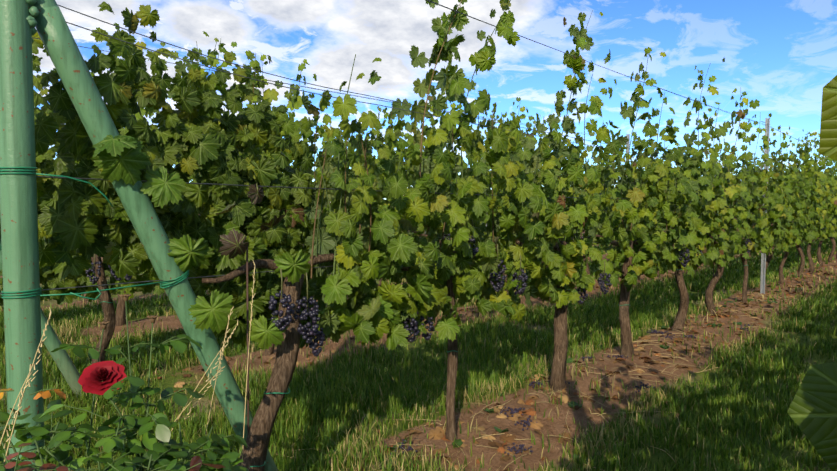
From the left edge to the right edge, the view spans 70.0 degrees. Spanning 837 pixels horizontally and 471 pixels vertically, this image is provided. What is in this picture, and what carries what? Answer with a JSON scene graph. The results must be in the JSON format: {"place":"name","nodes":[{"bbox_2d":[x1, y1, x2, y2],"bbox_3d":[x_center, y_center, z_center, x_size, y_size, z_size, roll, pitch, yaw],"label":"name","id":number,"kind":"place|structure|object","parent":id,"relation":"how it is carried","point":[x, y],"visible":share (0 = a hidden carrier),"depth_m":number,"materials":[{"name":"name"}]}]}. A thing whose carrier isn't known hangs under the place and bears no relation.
{"place":"outdoors","nodes":[
{"label":"outdoors","id":0,"kind":"place"},
{"bbox_2d":[103,31,678,235],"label":"vine shoots","id":1,"kind":"object","parent":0,"point":[375,136],"visible":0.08,"depth_m":4.79,"materials":[{"name":"green plant"}]},
{"bbox_2d":[0,356,830,470],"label":"grass","id":2,"kind":"structure","parent":0,"point":[470,382],"depth_m":3.18,"materials":[{"name":"green plant"}]},
{"bbox_2d":[0,212,836,470],"bbox_3d":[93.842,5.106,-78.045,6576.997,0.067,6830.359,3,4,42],"label":"ground","id":3,"kind":"structure","parent":0,"point":[555,428],"depth_m":3.84,"materials":[{"name":"brown soil"}]},
{"bbox_2d":[0,239,88,396],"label":"end post row","id":4,"kind":"object","parent":3,"relation":"on","point":[64,363],"visible":0.38,"depth_m":3.44,"materials":[{"name":"green paint"}]},
{"bbox_2d":[0,261,255,470],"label":"plants","id":5,"kind":"object","parent":3,"relation":"on","point":[144,425],"depth_m":1.32,"materials":[{"name":"green plant"}]},
{"bbox_2d":[78,361,126,394],"bbox_3d":[-0.695,0.313,1.317,0.079,0.056,0.092,3,4,42],"label":"rose bloom","id":6,"kind":"object","parent":5,"relation":"attached to","point":[93,377],"visible":1,"depth_m":1.31,"materials":[{"name":"red plant"}]},
{"bbox_2d":[0,0,277,470],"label":"end post row","id":7,"kind":"object","parent":3,"relation":"on","point":[21,21],"visible":0.85,"depth_m":1.54,"materials":[{"name":"green paint"}]},
{"bbox_2d":[0,167,188,299],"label":"end post ties","id":8,"kind":"object","parent":7,"relation":"attached to","point":[161,283],"visible":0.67,"depth_m":1.58,"materials":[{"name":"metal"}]},
{"bbox_2d":[0,0,813,293],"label":"trellis wires","id":9,"kind":"object","parent":7,"relation":"attached to","point":[315,127],"visible":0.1,"depth_m":2.24,"materials":[{"name":"grey metal"}]},
{"bbox_2d":[83,134,621,300],"bbox_3d":[14.631,-1.436,28.088,0.755,2.430,60.456,3,4,42],"label":"vine row","id":10,"kind":"object","parent":3,"relation":"on","point":[375,158],"depth_m":10.24,"materials":[{"name":"green plant"}]},
{"bbox_2d":[153,260,836,470],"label":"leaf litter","id":11,"kind":"object","parent":3,"relation":"on","point":[437,433],"visible":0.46,"depth_m":3.89,"materials":[{"name":"brown plant"}]},
{"bbox_2d":[246,228,798,435],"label":"wooden vineyard stakes","id":12,"kind":"object","parent":3,"relation":"on","point":[247,302],"visible":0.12,"depth_m":2.01,"materials":[{"name":"wood"}]},
{"bbox_2d":[331,284,802,470],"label":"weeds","id":13,"kind":"object","parent":3,"relation":"on","point":[459,442],"visible":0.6,"depth_m":3.44,"materials":[{"name":"green plant"}]},
{"bbox_2d":[423,118,769,293],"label":"trellis posts","id":14,"kind":"object","parent":3,"relation":"on","point":[763,255],"depth_m":7.68,"materials":[{"name":"grey metal"}]},
{"bbox_2d":[90,135,459,349],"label":"vine leaves","id":15,"kind":"object","parent":14,"relation":"attached to","point":[129,163],"visible":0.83,"depth_m":1.85,"materials":[{"name":"green plant"}]},
{"bbox_2d":[43,72,681,325],"bbox_3d":[26.477,-1.960,38.235,0.759,2.437,91.387,3,4,42],"label":"vine row","id":16,"kind":"object","parent":14,"relation":"attached to","point":[406,135],"depth_m":7.53,"materials":[{"name":"green plant"}]},
{"bbox_2d":[0,23,824,364],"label":"vine row","id":17,"kind":"object","parent":14,"relation":"attached to","point":[49,278],"depth_m":4.34,"materials":[{"name":"green plant"}]},
{"bbox_2d":[0,0,836,470],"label":"vine row","id":18,"kind":"object","parent":14,"relation":"attached to","point":[76,216],"depth_m":2.60,"materials":[{"name":"green plant"}]},
{"bbox_2d":[94,219,748,324],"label":"grape stalks","id":19,"kind":"object","parent":18,"relation":"attached to","point":[409,294],"visible":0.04,"depth_m":2.48,"materials":[{"name":"green plant"}]},
{"bbox_2d":[85,219,834,456],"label":"grape bunches","id":20,"kind":"object","parent":18,"relation":"hanging from","point":[309,335],"visible":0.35,"depth_m":2.63,"materials":[{"name":"purple food"}]},
{"bbox_2d":[503,233,836,268],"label":"grass","id":21,"kind":"structure","parent":3,"relation":"on","point":[793,256],"depth_m":13.40,"materials":[{"name":"green plant"}]},
{"bbox_2d":[787,75,836,470],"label":"vine row","id":22,"kind":"object","parent":3,"relation":"on","point":[812,411],"visible":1,"depth_m":0.60,"materials":[{"name":"green plant"}]},
{"bbox_2d":[0,295,836,400],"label":"grass","id":23,"kind":"structure","parent":0,"point":[607,310],"depth_m":4.88,"materials":[{"name":"green plant"}]},
{"bbox_2d":[0,259,836,318],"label":"grass","id":24,"kind":"structure","parent":0,"point":[818,302],"depth_m":7.97,"materials":[{"name":"green plant"}]},
{"bbox_2d":[32,0,836,199],"label":"sky","id":25,"kind":"structure","parent":0,"point":[782,53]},
{"bbox_2d":[250,265,748,466],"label":"vine row ties","id":26,"kind":"object","parent":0,"point":[289,390],"visible":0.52,"depth_m":2.04,"materials":[{"name":"green plastic"}]},
{"bbox_2d":[310,0,834,277],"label":"vine shoots","id":27,"kind":"object","parent":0,"point":[344,205],"visible":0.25,"depth_m":2.87,"materials":[{"name":"green plant"}]}
]}

